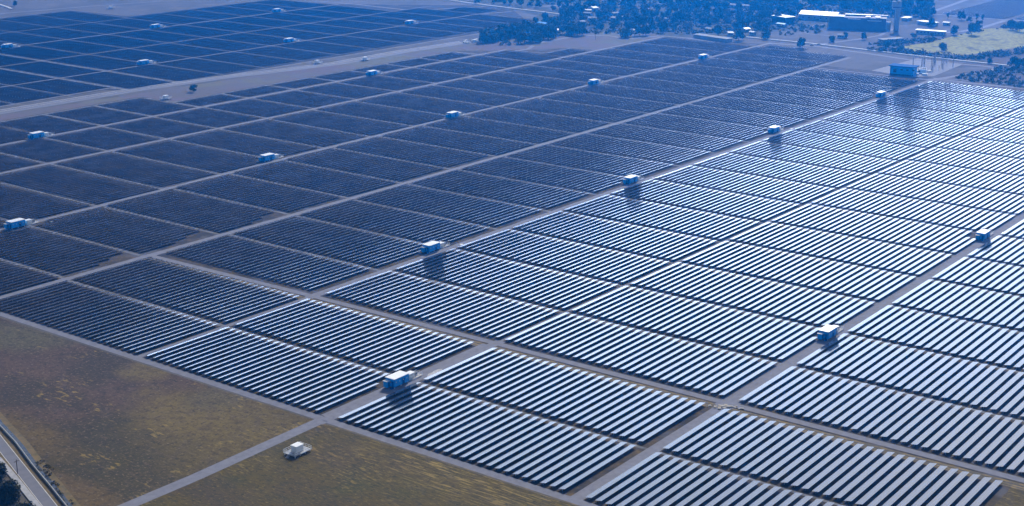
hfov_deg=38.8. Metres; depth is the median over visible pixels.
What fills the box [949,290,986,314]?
solar panel row
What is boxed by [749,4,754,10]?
tree
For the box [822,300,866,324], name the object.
solar panel row
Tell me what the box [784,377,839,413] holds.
solar panel row
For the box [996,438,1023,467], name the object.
solar panel row
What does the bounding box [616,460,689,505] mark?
solar panel row
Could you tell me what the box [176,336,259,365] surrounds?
solar panel row
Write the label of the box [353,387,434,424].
solar panel row
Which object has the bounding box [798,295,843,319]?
solar panel row
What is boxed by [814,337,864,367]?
solar panel row
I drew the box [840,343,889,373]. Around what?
solar panel row
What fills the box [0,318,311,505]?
brown field
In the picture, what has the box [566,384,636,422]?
solar panel row
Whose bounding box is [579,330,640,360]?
solar panel row
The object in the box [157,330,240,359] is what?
solar panel row
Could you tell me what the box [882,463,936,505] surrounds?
solar panel row
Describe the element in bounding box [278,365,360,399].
solar panel row
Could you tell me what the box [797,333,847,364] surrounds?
solar panel row
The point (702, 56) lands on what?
equipment cabin
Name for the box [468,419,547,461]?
solar panel row
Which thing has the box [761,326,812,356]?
solar panel row
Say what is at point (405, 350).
solar panel row
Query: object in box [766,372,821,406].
solar panel row
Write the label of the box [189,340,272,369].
solar panel row
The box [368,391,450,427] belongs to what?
solar panel row
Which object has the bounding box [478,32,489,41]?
tree
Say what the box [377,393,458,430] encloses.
solar panel row
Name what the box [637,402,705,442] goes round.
solar panel row
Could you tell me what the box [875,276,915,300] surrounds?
solar panel row
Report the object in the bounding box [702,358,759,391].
solar panel row
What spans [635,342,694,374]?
solar panel row
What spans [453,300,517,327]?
solar panel row
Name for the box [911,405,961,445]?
solar panel row
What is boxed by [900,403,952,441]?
solar panel row
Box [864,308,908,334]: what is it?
solar panel row
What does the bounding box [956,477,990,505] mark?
solar panel row
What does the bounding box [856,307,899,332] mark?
solar panel row
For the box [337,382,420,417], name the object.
solar panel row
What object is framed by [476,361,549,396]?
solar panel row
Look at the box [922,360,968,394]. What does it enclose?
solar panel row
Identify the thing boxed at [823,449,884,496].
solar panel row
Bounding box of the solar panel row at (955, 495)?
[941,474,979,505]
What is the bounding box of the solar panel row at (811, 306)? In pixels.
[790,294,835,318]
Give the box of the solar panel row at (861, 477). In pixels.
[833,452,894,499]
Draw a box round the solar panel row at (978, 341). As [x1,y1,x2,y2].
[959,327,999,356]
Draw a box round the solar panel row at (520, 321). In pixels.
[488,308,551,334]
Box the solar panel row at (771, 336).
[744,322,797,350]
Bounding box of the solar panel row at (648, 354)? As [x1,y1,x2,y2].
[619,339,678,370]
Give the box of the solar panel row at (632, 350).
[603,335,664,366]
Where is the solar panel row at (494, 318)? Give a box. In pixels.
[466,304,529,329]
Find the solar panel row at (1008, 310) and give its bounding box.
[990,297,1023,324]
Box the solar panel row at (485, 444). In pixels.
[459,417,538,458]
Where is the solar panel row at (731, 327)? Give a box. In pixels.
[704,314,758,341]
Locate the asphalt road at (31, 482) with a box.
[0,436,56,505]
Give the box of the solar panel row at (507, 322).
[481,307,543,333]
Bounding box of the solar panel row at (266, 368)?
[229,351,312,383]
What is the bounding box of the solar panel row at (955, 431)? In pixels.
[931,410,981,449]
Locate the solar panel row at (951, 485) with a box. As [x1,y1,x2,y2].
[926,471,968,505]
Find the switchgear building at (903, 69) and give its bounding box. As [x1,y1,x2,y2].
[889,63,919,75]
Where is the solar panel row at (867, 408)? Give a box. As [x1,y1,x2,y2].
[841,390,894,427]
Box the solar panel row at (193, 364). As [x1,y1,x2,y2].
[182,338,265,369]
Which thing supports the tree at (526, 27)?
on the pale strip
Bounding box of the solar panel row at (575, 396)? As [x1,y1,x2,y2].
[542,378,611,414]
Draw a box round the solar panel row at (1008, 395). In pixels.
[990,379,1023,410]
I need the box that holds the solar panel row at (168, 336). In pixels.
[127,322,210,349]
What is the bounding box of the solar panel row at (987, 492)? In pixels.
[970,480,1001,505]
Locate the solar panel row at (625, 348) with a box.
[595,333,656,362]
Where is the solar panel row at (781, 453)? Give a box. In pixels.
[750,431,814,475]
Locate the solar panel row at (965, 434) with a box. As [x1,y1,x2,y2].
[942,413,991,454]
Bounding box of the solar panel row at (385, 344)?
[351,329,424,357]
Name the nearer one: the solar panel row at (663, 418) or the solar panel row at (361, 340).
the solar panel row at (663, 418)
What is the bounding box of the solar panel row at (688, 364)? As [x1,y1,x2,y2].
[660,348,719,379]
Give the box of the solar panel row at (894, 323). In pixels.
[873,310,916,337]
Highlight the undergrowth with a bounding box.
[482,0,919,45]
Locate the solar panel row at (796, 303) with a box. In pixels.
[774,291,820,314]
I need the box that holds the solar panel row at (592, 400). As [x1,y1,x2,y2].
[558,382,628,419]
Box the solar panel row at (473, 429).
[433,409,513,448]
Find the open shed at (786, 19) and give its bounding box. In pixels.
[771,14,795,23]
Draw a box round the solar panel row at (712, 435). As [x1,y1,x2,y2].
[681,413,747,453]
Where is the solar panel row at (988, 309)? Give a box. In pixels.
[974,294,1011,320]
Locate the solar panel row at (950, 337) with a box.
[933,322,973,349]
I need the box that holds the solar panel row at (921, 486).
[897,466,947,505]
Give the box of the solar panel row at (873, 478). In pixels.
[844,454,904,501]
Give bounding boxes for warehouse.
[799,10,840,20]
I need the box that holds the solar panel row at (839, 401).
[812,383,867,420]
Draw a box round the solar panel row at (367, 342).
[337,325,411,355]
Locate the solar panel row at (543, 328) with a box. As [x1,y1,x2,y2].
[512,314,576,341]
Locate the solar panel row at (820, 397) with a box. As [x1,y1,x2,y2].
[794,379,848,413]
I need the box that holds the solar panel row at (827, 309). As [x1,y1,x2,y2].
[805,297,850,321]
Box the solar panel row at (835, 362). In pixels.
[822,339,872,370]
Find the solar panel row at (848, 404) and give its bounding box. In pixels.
[822,385,876,421]
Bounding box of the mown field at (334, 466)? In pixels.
[139,424,573,505]
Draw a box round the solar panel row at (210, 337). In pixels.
[151,329,234,357]
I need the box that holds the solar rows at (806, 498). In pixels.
[0,0,1023,505]
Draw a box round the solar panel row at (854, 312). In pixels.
[835,301,873,324]
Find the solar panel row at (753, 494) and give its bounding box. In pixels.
[735,483,770,505]
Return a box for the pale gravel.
[427,369,441,376]
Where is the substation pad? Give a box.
[872,58,959,76]
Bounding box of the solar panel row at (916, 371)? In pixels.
[895,354,942,387]
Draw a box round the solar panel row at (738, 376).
[710,360,767,392]
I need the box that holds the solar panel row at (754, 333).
[729,319,781,347]
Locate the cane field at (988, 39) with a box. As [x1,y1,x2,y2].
[895,28,1023,54]
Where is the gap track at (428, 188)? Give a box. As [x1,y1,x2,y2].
[0,2,1023,505]
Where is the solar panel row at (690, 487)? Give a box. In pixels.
[661,469,720,505]
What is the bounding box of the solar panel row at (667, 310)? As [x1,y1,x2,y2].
[636,299,692,325]
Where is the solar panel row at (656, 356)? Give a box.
[627,341,686,372]
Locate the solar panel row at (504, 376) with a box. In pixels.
[470,359,541,392]
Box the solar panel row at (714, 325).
[689,311,742,338]
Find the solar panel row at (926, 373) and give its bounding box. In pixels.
[903,356,950,390]
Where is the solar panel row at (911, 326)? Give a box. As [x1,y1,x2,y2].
[889,313,932,339]
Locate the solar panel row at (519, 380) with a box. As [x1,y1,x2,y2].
[484,363,557,398]
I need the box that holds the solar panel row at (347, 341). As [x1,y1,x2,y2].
[324,322,397,350]
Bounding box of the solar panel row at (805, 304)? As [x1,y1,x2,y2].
[781,292,828,317]
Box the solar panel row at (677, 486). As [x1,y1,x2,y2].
[646,466,709,505]
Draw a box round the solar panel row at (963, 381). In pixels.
[941,364,987,399]
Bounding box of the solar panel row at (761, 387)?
[739,366,795,399]
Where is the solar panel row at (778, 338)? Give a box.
[752,324,805,352]
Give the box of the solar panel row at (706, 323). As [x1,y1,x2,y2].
[681,309,735,337]
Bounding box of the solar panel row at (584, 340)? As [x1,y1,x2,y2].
[557,324,619,354]
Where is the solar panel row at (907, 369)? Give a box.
[885,352,933,384]
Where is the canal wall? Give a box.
[0,425,66,505]
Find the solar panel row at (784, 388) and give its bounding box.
[756,370,812,404]
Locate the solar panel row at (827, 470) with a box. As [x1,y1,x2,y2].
[802,444,863,489]
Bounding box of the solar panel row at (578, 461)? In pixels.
[539,439,616,484]
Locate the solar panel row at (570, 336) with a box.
[542,321,604,350]
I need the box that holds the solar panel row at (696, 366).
[667,350,727,382]
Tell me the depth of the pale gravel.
555.51 m
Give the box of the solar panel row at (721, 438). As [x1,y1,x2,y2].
[691,416,757,458]
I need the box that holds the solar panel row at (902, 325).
[881,312,923,339]
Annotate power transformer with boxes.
[919,67,926,73]
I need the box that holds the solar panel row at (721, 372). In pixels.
[693,356,751,387]
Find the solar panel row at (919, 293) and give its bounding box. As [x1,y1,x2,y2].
[899,281,940,305]
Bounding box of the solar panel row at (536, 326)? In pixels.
[505,313,567,339]
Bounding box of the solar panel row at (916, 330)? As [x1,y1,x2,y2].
[898,315,940,343]
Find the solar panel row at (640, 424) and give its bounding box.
[619,398,687,437]
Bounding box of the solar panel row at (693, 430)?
[663,409,729,448]
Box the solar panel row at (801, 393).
[776,375,830,410]
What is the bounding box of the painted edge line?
[0,435,56,504]
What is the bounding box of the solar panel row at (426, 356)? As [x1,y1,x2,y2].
[393,340,465,371]
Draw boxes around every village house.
[583,12,592,15]
[588,6,598,10]
[705,27,711,31]
[727,31,733,35]
[777,22,786,26]
[837,33,845,38]
[943,21,950,25]
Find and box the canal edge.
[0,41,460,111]
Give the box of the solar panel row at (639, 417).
[610,395,677,434]
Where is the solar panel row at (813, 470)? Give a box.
[791,441,853,487]
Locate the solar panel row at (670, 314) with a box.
[644,301,698,328]
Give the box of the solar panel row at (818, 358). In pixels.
[806,335,856,365]
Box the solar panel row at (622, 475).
[586,452,661,497]
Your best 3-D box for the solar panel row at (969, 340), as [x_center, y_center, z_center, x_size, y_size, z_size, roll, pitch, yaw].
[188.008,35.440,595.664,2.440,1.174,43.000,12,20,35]
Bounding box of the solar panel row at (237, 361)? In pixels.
[202,343,286,373]
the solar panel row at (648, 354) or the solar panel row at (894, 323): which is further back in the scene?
the solar panel row at (894, 323)
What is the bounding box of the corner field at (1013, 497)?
[994,487,1023,505]
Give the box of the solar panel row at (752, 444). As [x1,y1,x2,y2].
[720,423,784,466]
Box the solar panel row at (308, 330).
[284,312,358,340]
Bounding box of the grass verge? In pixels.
[144,258,1023,505]
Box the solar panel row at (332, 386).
[291,369,374,404]
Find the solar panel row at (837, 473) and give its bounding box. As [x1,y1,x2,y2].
[812,446,873,493]
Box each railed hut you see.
[160,95,171,99]
[283,442,311,457]
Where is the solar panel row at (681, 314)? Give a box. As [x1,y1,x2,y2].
[651,302,705,328]
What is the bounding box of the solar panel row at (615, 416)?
[593,391,661,429]
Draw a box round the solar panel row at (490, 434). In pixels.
[451,414,531,453]
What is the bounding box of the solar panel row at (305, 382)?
[270,363,352,395]
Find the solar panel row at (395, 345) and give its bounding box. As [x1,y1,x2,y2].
[358,331,430,359]
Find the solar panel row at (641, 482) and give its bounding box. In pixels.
[605,458,680,505]
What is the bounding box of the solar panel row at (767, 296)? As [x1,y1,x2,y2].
[745,285,790,309]
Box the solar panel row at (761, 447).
[730,426,794,469]
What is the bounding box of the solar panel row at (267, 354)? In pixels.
[209,345,292,377]
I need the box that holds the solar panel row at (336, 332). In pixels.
[303,317,377,344]
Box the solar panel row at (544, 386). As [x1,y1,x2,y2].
[508,369,578,405]
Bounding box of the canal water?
[0,420,71,505]
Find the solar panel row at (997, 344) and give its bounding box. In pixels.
[977,330,1017,360]
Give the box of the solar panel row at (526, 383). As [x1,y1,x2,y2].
[493,365,564,400]
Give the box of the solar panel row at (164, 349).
[145,327,228,356]
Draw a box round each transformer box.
[25,219,38,224]
[44,132,54,136]
[274,154,283,158]
[408,370,421,380]
[440,241,449,247]
[832,325,843,333]
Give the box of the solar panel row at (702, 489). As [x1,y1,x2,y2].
[676,472,729,505]
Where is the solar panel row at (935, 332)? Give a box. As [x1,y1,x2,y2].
[914,318,957,345]
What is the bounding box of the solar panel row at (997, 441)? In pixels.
[974,420,1022,462]
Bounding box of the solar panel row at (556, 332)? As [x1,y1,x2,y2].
[528,318,589,346]
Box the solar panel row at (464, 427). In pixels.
[425,407,506,447]
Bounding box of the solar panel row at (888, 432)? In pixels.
[881,399,932,438]
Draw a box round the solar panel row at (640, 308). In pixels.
[614,295,669,320]
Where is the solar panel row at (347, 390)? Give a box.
[307,373,389,408]
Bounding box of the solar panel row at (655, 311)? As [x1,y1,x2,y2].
[628,298,683,323]
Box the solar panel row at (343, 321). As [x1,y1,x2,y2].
[290,313,366,340]
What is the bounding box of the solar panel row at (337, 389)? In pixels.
[299,371,381,405]
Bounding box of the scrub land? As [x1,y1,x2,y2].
[928,49,1023,90]
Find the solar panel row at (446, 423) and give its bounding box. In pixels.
[409,402,488,440]
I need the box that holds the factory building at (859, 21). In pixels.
[827,13,890,30]
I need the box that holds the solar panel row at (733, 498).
[720,481,760,505]
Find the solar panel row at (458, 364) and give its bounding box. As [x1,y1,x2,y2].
[424,348,495,380]
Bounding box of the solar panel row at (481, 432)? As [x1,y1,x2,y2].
[443,412,522,452]
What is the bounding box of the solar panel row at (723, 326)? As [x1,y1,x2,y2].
[696,312,751,339]
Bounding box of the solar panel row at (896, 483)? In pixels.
[867,460,925,505]
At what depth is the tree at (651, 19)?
1545.35 m
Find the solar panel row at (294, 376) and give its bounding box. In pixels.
[257,359,339,391]
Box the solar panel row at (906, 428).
[890,401,942,439]
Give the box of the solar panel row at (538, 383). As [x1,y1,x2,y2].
[501,367,571,402]
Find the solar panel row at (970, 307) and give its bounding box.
[956,291,995,315]
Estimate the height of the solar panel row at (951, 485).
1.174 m
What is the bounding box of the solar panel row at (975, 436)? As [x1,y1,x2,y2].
[953,415,1002,455]
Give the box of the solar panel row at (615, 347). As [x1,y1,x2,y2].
[587,331,647,360]
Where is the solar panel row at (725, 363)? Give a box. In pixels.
[684,354,743,387]
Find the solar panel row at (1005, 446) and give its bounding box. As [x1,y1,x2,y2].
[985,425,1023,465]
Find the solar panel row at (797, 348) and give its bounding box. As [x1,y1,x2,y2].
[777,337,816,358]
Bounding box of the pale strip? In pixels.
[0,31,660,120]
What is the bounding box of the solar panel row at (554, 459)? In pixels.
[521,434,599,476]
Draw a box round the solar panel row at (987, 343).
[968,329,1007,358]
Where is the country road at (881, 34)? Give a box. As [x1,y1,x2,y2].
[515,0,1023,88]
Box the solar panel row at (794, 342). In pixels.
[769,328,819,358]
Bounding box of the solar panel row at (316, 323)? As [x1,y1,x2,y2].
[278,310,352,336]
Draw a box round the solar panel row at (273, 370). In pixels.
[235,353,318,386]
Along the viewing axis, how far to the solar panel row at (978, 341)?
592.52 m
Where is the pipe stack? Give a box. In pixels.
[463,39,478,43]
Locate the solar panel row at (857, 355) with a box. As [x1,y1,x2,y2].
[831,341,880,371]
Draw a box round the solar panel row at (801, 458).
[771,436,833,479]
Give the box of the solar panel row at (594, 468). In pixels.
[558,445,635,490]
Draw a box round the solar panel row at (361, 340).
[331,324,403,353]
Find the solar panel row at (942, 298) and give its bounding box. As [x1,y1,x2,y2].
[924,285,963,310]
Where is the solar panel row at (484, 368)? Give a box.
[445,353,517,385]
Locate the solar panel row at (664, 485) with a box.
[631,463,699,505]
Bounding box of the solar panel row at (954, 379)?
[932,362,978,395]
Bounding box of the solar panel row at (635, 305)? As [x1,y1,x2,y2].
[606,293,663,318]
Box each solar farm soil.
[0,0,523,106]
[0,38,1023,505]
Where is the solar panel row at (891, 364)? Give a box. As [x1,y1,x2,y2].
[867,348,916,379]
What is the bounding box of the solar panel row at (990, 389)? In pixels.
[971,370,1015,405]
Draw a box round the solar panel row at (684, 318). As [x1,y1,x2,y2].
[658,304,713,331]
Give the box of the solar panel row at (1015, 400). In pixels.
[1000,389,1023,413]
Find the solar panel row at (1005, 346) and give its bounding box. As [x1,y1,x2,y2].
[986,332,1023,360]
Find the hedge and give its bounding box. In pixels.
[867,45,1023,59]
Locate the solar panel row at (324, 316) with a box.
[272,308,347,336]
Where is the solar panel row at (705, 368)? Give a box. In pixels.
[675,352,734,383]
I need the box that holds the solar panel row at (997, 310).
[981,296,1018,320]
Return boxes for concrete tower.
[892,1,901,29]
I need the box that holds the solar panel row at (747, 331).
[721,317,774,345]
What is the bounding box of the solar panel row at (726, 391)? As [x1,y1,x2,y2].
[718,362,776,396]
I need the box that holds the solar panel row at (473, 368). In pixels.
[438,351,510,383]
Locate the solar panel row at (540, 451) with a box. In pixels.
[503,429,582,472]
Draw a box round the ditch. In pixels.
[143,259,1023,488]
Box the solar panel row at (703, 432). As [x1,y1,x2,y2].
[672,411,739,452]
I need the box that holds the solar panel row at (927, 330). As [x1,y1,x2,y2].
[906,317,948,343]
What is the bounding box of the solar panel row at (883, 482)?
[855,457,914,504]
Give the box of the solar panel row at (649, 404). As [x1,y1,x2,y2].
[601,393,670,432]
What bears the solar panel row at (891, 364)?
on the solar farm soil at (996, 494)
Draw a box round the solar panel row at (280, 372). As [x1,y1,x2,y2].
[242,355,325,386]
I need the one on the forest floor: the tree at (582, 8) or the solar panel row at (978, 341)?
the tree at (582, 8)
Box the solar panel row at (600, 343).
[572,328,633,358]
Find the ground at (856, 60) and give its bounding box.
[0,0,1023,505]
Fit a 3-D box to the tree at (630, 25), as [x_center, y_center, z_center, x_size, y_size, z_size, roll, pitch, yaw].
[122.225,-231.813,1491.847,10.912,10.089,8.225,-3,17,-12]
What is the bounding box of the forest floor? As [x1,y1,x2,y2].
[456,0,929,38]
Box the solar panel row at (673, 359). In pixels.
[643,344,703,376]
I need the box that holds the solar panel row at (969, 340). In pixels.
[950,325,991,353]
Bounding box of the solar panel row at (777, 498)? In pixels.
[764,490,791,505]
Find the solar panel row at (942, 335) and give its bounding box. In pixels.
[924,320,965,348]
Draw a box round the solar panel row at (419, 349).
[379,336,452,365]
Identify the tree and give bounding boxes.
[0,462,7,482]
[0,479,20,505]
[13,500,35,505]
[189,84,196,90]
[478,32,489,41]
[479,29,492,40]
[482,27,495,32]
[490,32,499,40]
[494,27,504,33]
[497,23,507,28]
[498,29,507,37]
[505,28,512,37]
[511,25,519,34]
[515,28,525,38]
[518,31,530,41]
[522,20,530,28]
[523,24,530,31]
[529,31,543,41]
[534,23,540,31]
[539,25,548,36]
[541,12,549,21]
[545,30,554,38]
[548,25,557,32]
[549,16,560,26]
[559,24,565,33]
[561,10,571,17]
[564,0,570,6]
[564,21,575,31]
[566,24,577,34]
[574,26,583,33]
[575,2,580,9]
[578,25,586,34]
[579,5,587,11]
[584,0,591,5]
[591,18,596,24]
[595,10,604,17]
[596,23,603,30]
[602,14,610,21]
[604,10,614,16]
[607,0,616,5]
[610,19,619,24]
[619,28,630,36]
[620,0,627,5]
[622,14,632,21]
[624,20,631,27]
[626,0,636,4]
[626,22,633,28]
[627,2,632,10]
[634,14,641,22]
[634,23,644,34]
[639,16,647,24]
[640,25,650,34]
[641,9,650,15]
[648,17,654,23]
[649,11,656,16]
[650,23,657,29]
[658,22,665,29]
[660,12,667,19]
[665,7,671,15]
[666,1,675,6]
[669,17,678,23]
[671,22,677,28]
[674,10,685,19]
[675,0,682,5]
[679,5,686,13]
[681,13,691,20]
[683,17,692,21]
[683,21,692,27]
[684,4,691,12]
[694,0,702,7]
[694,9,701,18]
[696,16,707,24]
[698,10,709,17]
[703,0,712,11]
[707,17,711,24]
[712,13,718,19]
[712,25,722,35]
[713,0,721,7]
[714,11,723,19]
[721,1,729,9]
[723,17,731,23]
[725,10,732,16]
[733,29,744,39]
[734,19,745,29]
[735,2,741,8]
[745,13,752,23]
[749,0,759,8]
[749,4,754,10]
[751,22,758,28]
[756,21,762,27]
[757,9,769,18]
[761,20,770,26]
[761,28,770,34]
[761,31,769,37]
[769,10,774,18]
[776,4,783,11]
[781,7,790,15]
[787,9,796,15]
[789,1,797,6]
[796,3,803,9]
[797,37,805,46]
[807,0,814,4]
[818,0,824,5]
[829,35,835,41]
[838,0,847,8]
[846,0,853,7]
[855,4,862,11]
[861,32,866,38]
[863,0,875,10]
[873,2,880,10]
[884,1,891,11]
[884,40,892,46]
[898,45,904,50]
[901,0,912,9]
[903,7,911,13]
[911,5,919,14]
[917,0,925,6]
[921,10,928,19]
[923,7,930,15]
[926,17,935,24]
[928,0,934,6]
[938,42,947,50]
[950,25,958,34]
[958,11,965,19]
[967,22,980,34]
[976,20,982,26]
[1007,19,1016,29]
[1007,56,1018,65]
[1014,21,1023,31]
[1015,58,1023,66]
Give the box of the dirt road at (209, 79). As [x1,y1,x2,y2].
[0,42,470,113]
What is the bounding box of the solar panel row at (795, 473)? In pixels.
[781,438,843,484]
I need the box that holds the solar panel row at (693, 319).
[666,306,720,332]
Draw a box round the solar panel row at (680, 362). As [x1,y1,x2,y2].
[652,346,711,377]
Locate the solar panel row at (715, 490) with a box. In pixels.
[690,475,739,505]
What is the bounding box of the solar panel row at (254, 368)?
[223,349,305,380]
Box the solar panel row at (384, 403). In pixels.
[346,384,426,421]
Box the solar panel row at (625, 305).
[599,292,655,316]
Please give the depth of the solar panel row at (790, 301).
640.97 m
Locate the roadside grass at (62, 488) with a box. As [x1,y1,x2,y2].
[0,412,79,505]
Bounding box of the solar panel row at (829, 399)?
[804,381,858,416]
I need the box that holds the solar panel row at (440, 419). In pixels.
[401,400,482,437]
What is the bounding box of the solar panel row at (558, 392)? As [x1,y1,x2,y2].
[525,374,595,408]
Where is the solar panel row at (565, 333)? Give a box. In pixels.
[535,319,597,346]
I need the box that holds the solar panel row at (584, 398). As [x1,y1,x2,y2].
[549,380,620,415]
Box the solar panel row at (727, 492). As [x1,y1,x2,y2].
[705,478,749,505]
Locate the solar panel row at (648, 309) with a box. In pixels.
[621,296,677,323]
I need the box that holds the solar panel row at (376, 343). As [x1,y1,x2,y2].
[344,327,417,355]
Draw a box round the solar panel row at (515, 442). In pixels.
[477,421,555,462]
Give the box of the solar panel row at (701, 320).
[674,307,728,334]
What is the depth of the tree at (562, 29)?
1469.21 m
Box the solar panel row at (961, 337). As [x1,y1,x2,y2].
[941,323,982,351]
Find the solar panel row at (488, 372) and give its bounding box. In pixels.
[454,355,526,389]
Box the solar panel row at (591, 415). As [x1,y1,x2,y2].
[575,386,644,424]
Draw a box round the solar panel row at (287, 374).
[250,357,332,389]
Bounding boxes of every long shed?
[692,33,733,41]
[878,37,903,40]
[915,29,945,35]
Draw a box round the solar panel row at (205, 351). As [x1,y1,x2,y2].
[169,334,253,364]
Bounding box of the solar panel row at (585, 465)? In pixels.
[549,442,626,487]
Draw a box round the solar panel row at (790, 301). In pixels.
[767,289,813,313]
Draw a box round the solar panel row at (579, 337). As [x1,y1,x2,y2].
[549,323,610,350]
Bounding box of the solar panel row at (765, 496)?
[750,486,780,505]
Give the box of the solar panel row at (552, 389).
[517,371,587,407]
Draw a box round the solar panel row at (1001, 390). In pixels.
[980,372,1023,408]
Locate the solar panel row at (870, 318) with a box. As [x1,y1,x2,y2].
[848,305,892,332]
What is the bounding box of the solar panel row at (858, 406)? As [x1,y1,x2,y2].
[831,387,884,425]
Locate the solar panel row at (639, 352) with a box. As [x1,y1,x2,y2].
[611,337,671,368]
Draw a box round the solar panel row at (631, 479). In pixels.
[595,455,671,500]
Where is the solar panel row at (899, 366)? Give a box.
[876,350,924,382]
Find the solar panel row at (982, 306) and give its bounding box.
[964,293,1002,318]
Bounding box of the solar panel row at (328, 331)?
[296,315,371,343]
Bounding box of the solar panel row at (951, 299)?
[932,287,970,312]
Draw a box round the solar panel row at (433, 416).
[393,398,473,435]
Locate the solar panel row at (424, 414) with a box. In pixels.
[384,395,465,432]
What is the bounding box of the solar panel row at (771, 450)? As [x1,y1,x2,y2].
[740,428,803,472]
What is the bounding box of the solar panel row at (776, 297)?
[752,286,798,309]
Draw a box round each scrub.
[35,459,73,504]
[868,24,1013,46]
[955,65,1023,87]
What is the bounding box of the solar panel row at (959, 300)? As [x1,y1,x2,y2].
[940,288,979,313]
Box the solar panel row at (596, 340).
[564,326,626,354]
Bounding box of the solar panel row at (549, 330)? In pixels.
[520,316,582,344]
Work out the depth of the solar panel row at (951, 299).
645.42 m
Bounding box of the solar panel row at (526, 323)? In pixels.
[495,310,558,336]
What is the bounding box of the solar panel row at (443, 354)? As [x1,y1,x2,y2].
[412,342,472,366]
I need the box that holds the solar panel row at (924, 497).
[912,468,957,505]
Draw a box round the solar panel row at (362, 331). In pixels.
[318,320,391,348]
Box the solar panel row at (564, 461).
[530,437,608,479]
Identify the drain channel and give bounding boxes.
[0,457,40,505]
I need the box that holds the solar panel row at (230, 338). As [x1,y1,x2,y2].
[163,332,248,362]
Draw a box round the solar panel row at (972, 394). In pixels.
[961,368,1005,403]
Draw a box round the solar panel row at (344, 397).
[314,383,378,411]
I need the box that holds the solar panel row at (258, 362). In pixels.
[216,347,299,378]
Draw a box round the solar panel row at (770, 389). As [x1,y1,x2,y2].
[748,368,804,402]
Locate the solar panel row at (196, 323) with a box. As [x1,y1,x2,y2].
[122,320,205,347]
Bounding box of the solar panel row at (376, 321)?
[310,318,385,347]
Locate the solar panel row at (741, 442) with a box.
[710,421,775,462]
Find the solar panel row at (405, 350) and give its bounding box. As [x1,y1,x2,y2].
[372,334,445,363]
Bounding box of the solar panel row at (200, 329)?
[133,324,215,351]
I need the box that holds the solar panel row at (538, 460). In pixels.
[512,432,590,475]
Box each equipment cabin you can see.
[1,43,12,48]
[4,218,24,228]
[28,131,43,138]
[137,59,148,64]
[150,24,159,28]
[258,153,274,161]
[272,8,280,12]
[283,37,293,42]
[365,70,376,75]
[383,370,408,389]
[405,20,413,24]
[421,241,439,253]
[446,111,458,117]
[588,79,598,84]
[623,174,637,184]
[698,54,707,58]
[768,125,779,133]
[817,324,836,340]
[876,91,885,96]
[976,229,990,240]
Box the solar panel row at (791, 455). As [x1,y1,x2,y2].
[761,433,823,478]
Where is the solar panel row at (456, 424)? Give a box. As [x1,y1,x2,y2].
[418,405,497,444]
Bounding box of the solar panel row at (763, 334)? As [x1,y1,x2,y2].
[736,321,788,348]
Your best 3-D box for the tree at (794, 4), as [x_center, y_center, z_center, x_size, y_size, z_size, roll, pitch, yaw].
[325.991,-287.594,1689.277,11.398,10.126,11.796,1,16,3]
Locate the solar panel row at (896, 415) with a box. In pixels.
[870,396,922,433]
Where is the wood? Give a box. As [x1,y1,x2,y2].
[497,0,806,1]
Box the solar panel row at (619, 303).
[593,290,649,316]
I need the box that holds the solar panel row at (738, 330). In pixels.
[713,316,765,343]
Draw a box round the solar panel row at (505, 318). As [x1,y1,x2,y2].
[475,305,537,331]
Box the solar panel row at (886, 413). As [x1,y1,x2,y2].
[861,394,913,431]
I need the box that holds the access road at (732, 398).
[0,36,1023,505]
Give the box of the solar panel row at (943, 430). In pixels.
[921,408,971,448]
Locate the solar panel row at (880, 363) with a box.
[858,346,907,377]
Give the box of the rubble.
[708,404,743,409]
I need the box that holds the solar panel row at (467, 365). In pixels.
[431,350,503,382]
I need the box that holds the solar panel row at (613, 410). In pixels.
[584,389,652,425]
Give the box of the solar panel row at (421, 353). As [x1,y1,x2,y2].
[386,338,458,368]
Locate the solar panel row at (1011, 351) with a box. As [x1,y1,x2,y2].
[995,339,1023,362]
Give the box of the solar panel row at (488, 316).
[460,302,523,327]
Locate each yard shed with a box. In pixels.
[901,16,911,20]
[917,20,938,25]
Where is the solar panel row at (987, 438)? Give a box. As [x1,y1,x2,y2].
[963,417,1011,459]
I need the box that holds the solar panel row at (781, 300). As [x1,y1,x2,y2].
[759,288,805,312]
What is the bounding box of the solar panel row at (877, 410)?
[851,392,904,428]
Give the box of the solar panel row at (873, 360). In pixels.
[849,344,897,375]
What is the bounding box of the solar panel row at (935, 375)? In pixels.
[913,358,959,390]
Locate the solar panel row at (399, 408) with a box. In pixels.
[361,389,442,425]
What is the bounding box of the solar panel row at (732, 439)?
[701,418,765,459]
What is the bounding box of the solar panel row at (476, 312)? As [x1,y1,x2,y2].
[447,299,510,325]
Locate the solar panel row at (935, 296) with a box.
[916,284,955,308]
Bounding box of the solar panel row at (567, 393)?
[533,376,603,410]
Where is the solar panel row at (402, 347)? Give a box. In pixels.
[365,332,438,361]
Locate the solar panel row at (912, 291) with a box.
[892,279,933,304]
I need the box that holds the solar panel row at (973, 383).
[951,366,996,399]
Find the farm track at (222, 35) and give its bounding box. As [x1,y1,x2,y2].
[0,0,512,106]
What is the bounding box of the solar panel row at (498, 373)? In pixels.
[462,357,534,389]
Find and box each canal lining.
[448,0,558,14]
[746,37,1008,65]
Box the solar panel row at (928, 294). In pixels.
[908,282,948,307]
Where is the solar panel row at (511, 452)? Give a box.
[486,424,564,465]
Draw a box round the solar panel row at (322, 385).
[285,367,367,401]
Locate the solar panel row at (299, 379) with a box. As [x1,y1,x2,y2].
[263,361,345,393]
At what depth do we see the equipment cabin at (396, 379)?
540.53 m
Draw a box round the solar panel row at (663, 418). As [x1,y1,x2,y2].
[629,400,696,439]
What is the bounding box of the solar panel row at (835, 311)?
[814,298,859,323]
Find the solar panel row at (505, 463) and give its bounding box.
[494,426,572,469]
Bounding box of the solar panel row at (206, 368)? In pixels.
[196,341,278,373]

